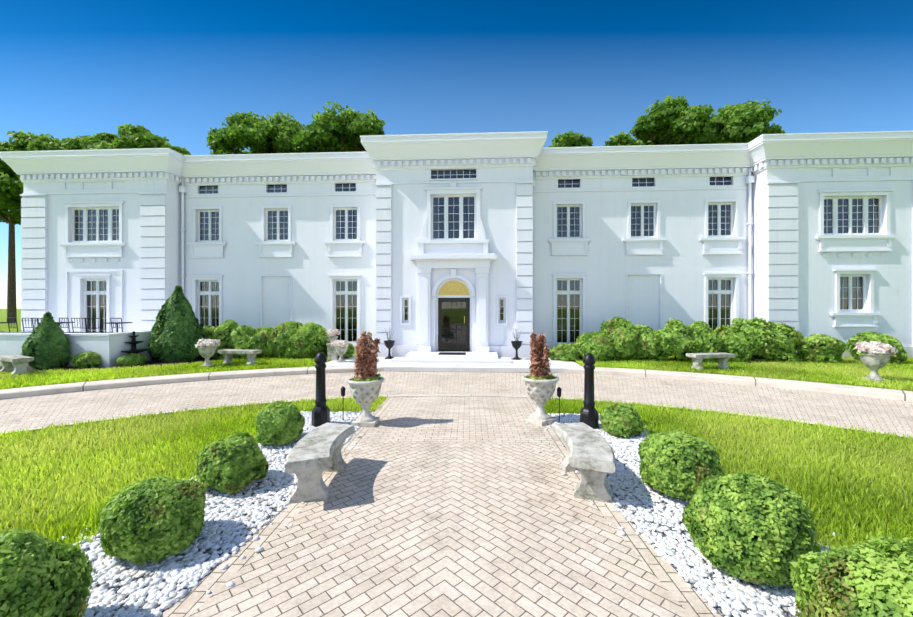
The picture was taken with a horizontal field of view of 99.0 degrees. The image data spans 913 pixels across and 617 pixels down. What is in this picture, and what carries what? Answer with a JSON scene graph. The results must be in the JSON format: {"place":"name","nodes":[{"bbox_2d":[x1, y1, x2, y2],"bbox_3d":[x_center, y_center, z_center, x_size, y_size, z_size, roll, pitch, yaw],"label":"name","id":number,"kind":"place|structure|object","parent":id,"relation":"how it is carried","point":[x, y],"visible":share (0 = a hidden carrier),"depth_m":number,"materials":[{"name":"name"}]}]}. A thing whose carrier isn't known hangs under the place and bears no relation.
{"place":"outdoors","nodes":[
{"label":"outdoors","id":0,"kind":"place"},
{"bbox_2d":[0,371,912,616],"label":"paving","id":1,"kind":"structure","parent":0,"point":[451,506],"depth_m":3.53,"materials":[{"name":"beige brick"}]},
{"bbox_2d":[347,377,384,427],"bbox_3d":[-1.437,1.470,6.177,0.590,0.720,0.590,0,0,2],"label":"urn","id":2,"kind":"object","parent":1,"relation":"on","point":[365,394],"visible":0.9,"depth_m":6.01,"materials":[{"name":"white stone"}]},
{"bbox_2d":[354,331,550,380],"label":"potted shrubs","id":3,"kind":"object","parent":2,"relation":"on","point":[365,364],"visible":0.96,"depth_m":6.17,"materials":[{"name":"brown plant"}]},
{"bbox_2d":[0,366,912,437],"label":"kerb","id":4,"kind":"structure","parent":1,"relation":"on","point":[901,395],"depth_m":9.14,"materials":[{"name":"grey concrete"}]},
{"bbox_2d":[522,375,558,425],"bbox_3d":[1.359,1.470,6.316,0.590,0.720,0.590,0,0,-38],"label":"urn","id":5,"kind":"object","parent":1,"relation":"on","point":[540,392],"visible":0.96,"depth_m":6.16,"materials":[{"name":"white stone"}]},
{"bbox_2d":[554,422,614,502],"bbox_3d":[1.344,1.602,4.118,0.481,0.455,1.231,0,0,6],"label":"curved bench","id":6,"kind":"object","parent":1,"relation":"on","point":[590,457],"visible":1,"depth_m":3.74,"materials":[{"name":"stone"}]},
{"bbox_2d":[0,309,912,578],"bbox_3d":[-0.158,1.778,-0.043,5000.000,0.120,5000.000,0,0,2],"label":"ground","id":7,"kind":"structure","parent":0,"point":[3,318],"depth_m":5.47,"materials":[{"name":"green plant"}]},
{"bbox_2d":[0,355,33,375],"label":"straight bench","id":8,"kind":"object","parent":7,"relation":"on","point":[17,364],"visible":0.85,"depth_m":10.09,"materials":[{"name":"stone"}]},
{"bbox_2d":[0,330,152,366],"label":"terrace wall","id":9,"kind":"structure","parent":7,"relation":"on","point":[108,348],"depth_m":11.53,"materials":[{"name":"paint"}]},
{"bbox_2d":[7,318,28,332],"bbox_3d":[-13.841,0.751,12.415,0.443,0.933,0.482,0,0,16],"label":"chair","id":10,"kind":"object","parent":9,"relation":"on","point":[13,326],"visible":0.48,"depth_m":12.22,"materials":[{"name":"metal"}]},
{"bbox_2d":[22,318,37,332],"bbox_3d":[-13.275,0.751,12.341,0.443,0.933,0.483,0,0,-7],"label":"chair","id":11,"kind":"object","parent":9,"relation":"on","point":[28,324],"visible":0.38,"depth_m":12.12,"materials":[{"name":"metal"}]},
{"bbox_2d":[32,318,42,328],"bbox_3d":[-12.727,0.751,12.123,0.443,0.933,0.483,0,0,-4],"label":"chair","id":12,"kind":"object","parent":9,"relation":"on","point":[35,321],"visible":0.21,"depth_m":11.89,"materials":[{"name":"metal"}]},
{"bbox_2d":[59,318,76,332],"bbox_3d":[-12.162,0.751,12.358,0.443,0.933,0.482,0,0,17],"label":"chair","id":13,"kind":"object","parent":9,"relation":"on","point":[66,325],"visible":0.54,"depth_m":12.15,"materials":[{"name":"metal"}]},
{"bbox_2d":[71,318,93,332],"bbox_3d":[-11.603,0.751,12.204,0.443,0.933,0.482,0,0,1],"label":"chair","id":14,"kind":"object","parent":9,"relation":"on","point":[77,325],"visible":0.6,"depth_m":11.99,"materials":[{"name":"metal"}]},
{"bbox_2d":[85,318,111,332],"bbox_3d":[-11.046,0.751,12.055,0.443,0.933,0.483,0,0,-10],"label":"chair","id":15,"kind":"object","parent":9,"relation":"on","point":[95,325],"visible":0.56,"depth_m":11.85,"materials":[{"name":"metal"}]},
{"bbox_2d":[110,318,122,332],"bbox_3d":[-10.482,0.751,12.289,0.443,0.933,0.483,0,0,13],"label":"chair","id":16,"kind":"object","parent":9,"relation":"on","point":[115,325],"visible":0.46,"depth_m":12.09,"materials":[{"name":"metal"}]},
{"bbox_2d":[102,322,132,331],"bbox_3d":[-11.452,0.845,13.170,0.800,0.745,0.800,0,0,2],"label":"table","id":17,"kind":"object","parent":9,"relation":"on","point":[116,324],"visible":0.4,"depth_m":13.16,"materials":[{"name":"metal"}]},
{"bbox_2d":[0,357,222,370],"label":"mulch bed","id":18,"kind":"object","parent":7,"relation":"on","point":[149,362],"visible":0.27,"depth_m":11.88,"materials":[{"name":"brown soil"}]},
{"bbox_2d":[20,285,208,369],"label":"conical shrubs","id":19,"kind":"object","parent":18,"relation":"on","point":[177,329],"visible":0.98,"depth_m":12.28,"materials":[{"name":"green plant"}]},
{"bbox_2d":[121,331,147,362],"bbox_3d":[-10.007,1.208,12.100,0.720,1.020,0.720,0,0,2],"label":"fountain","id":20,"kind":"object","parent":18,"relation":"on","point":[133,343],"visible":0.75,"depth_m":12.05,"materials":[{"name":"metal"}]},
{"bbox_2d":[198,346,217,367],"bbox_3d":[-7.325,1.417,11.472,0.520,0.600,0.520,0,0,2],"label":"urn","id":21,"kind":"object","parent":7,"relation":"on","point":[206,353],"visible":0.81,"depth_m":11.35,"materials":[{"name":"stone"}]},
{"bbox_2d":[218,349,261,365],"bbox_3d":[-6.612,1.492,11.901,1.200,0.450,0.380,0,0,10],"label":"straight bench","id":22,"kind":"object","parent":7,"relation":"on","point":[229,353],"visible":0.85,"depth_m":11.79,"materials":[{"name":"stone"}]},
{"bbox_2d":[326,336,338,360],"bbox_3d":[-4.102,1.317,12.975,0.360,0.800,0.360,0,0,2],"label":"urn planter","id":23,"kind":"object","parent":7,"relation":"on","point":[332,354],"visible":0.67,"depth_m":12.84,"materials":[{"name":"stone"}]},
{"bbox_2d":[0,124,752,360],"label":"wood","id":24,"kind":"object","parent":7,"relation":"on","point":[11,299],"visible":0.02,"depth_m":45.23,"materials":[{"name":"brown plant"}]},
{"bbox_2d":[0,96,785,224],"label":"tree leaves","id":25,"kind":"object","parent":24,"relation":"attached to","point":[737,122],"visible":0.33,"depth_m":38.99,"materials":[{"name":"green plant"}]},
{"bbox_2d":[62,411,838,616],"bbox_3d":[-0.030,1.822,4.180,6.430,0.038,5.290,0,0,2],"label":"pebbles","id":26,"kind":"object","parent":7,"relation":"on","point":[103,601],"visible":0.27,"depth_m":2.97,"materials":[{"name":"white gravel"}]},
{"bbox_2d":[285,423,354,503],"bbox_3d":[-1.417,1.602,4.099,0.481,0.455,1.231,0,0,-2],"label":"curved bench","id":27,"kind":"object","parent":26,"relation":"on","point":[313,455],"visible":1,"depth_m":3.72,"materials":[{"name":"stone"}]},
{"bbox_2d":[312,352,329,426],"bbox_3d":[-2.129,1.261,6.117,0.249,1.153,0.249,0,0,2],"label":"bollard","id":28,"kind":"object","parent":26,"relation":"on","point":[320,413],"visible":1,"depth_m":6.05,"materials":[{"name":"metal"}]},
{"bbox_2d":[340,386,345,420],"bbox_3d":[-1.833,1.548,6.309,0.083,0.580,0.083,0,0,-21],"label":"path light","id":29,"kind":"object","parent":26,"relation":"on","point":[342,389],"visible":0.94,"depth_m":6.29,"materials":[{"name":"metal"}]},
{"bbox_2d":[557,387,561,421],"bbox_3d":[1.647,1.548,6.257,0.083,0.580,0.083,0,0,24],"label":"path light","id":30,"kind":"object","parent":26,"relation":"on","point":[559,389],"visible":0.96,"depth_m":6.25,"materials":[{"name":"metal"}]},
{"bbox_2d":[580,353,598,428],"bbox_3d":[2.039,1.261,5.996,0.249,1.153,0.249,0,0,2],"label":"bollard","id":31,"kind":"object","parent":26,"relation":"on","point":[589,414],"visible":0.98,"depth_m":5.93,"materials":[{"name":"metal"}]},
{"bbox_2d":[325,356,583,372],"bbox_3d":[-0.174,1.758,12.464,7.800,0.118,2.500,0,0,3],"label":"landing","id":32,"kind":"object","parent":7,"relation":"on","point":[556,365],"visible":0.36,"depth_m":11.43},
{"bbox_2d":[334,346,347,362],"bbox_3d":[-3.679,1.462,12.452,0.442,0.510,0.442,0,0,-33],"label":"urn","id":33,"kind":"object","parent":32,"relation":"on","point":[341,352],"visible":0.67,"depth_m":12.34,"materials":[{"name":"stone"}]},
{"bbox_2d":[194,328,897,354],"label":"flowers","id":34,"kind":"object","parent":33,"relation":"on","point":[874,347],"visible":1,"depth_m":9.30,"materials":[{"name":"plant"}]},
{"bbox_2d":[384,328,394,358],"bbox_3d":[-2.283,1.182,13.278,0.400,1.070,0.400,0,0,2],"label":"iron urn","id":35,"kind":"object","parent":32,"relation":"on","point":[389,343],"visible":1,"depth_m":13.21,"materials":[{"name":"black metal"}]},
{"bbox_2d":[511,328,522,359],"bbox_3d":[2.011,1.182,13.048,0.400,1.070,0.400,0,0,34],"label":"iron urn","id":36,"kind":"object","parent":32,"relation":"on","point":[516,344],"visible":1,"depth_m":12.98,"materials":[{"name":"black metal"}]},
{"bbox_2d":[0,131,912,362],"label":"building","id":37,"kind":"structure","parent":7,"relation":"on","point":[425,247],"depth_m":14.52,"materials":[{"name":"paint"}]},
{"bbox_2d":[0,317,912,616],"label":"bushes","id":38,"kind":"object","parent":7,"relation":"on","point":[136,525],"visible":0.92,"depth_m":2.79,"materials":[{"name":"green plant"}]},
{"bbox_2d":[0,354,912,390],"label":"grass","id":39,"kind":"structure","parent":7,"relation":"on","point":[815,369],"depth_m":10.66,"materials":[{"name":"green plant"}]},
{"bbox_2d":[0,328,912,615],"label":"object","id":40,"kind":"object","parent":7,"relation":"on","point":[676,464],"visible":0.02,"depth_m":2.80,"materials":[{"name":"green"}]},
{"bbox_2d":[686,353,734,370],"bbox_3d":[7.116,1.492,10.950,1.200,0.450,0.380,0,0,-8],"label":"straight bench","id":41,"kind":"object","parent":7,"relation":"on","point":[697,359],"visible":0.85,"depth_m":10.84,"materials":[{"name":"stone"}]},
{"bbox_2d":[859,353,891,382],"bbox_3d":[9.867,1.387,9.218,0.572,0.660,0.572,0,0,-16],"label":"urn","id":42,"kind":"object","parent":7,"relation":"on","point":[874,363],"visible":0.81,"depth_m":9.11,"materials":[{"name":"stone"}]},
{"bbox_2d":[0,0,912,308],"label":"sky","id":43,"kind":"structure","parent":0,"point":[175,69],"materials":[{"name":"blue"}]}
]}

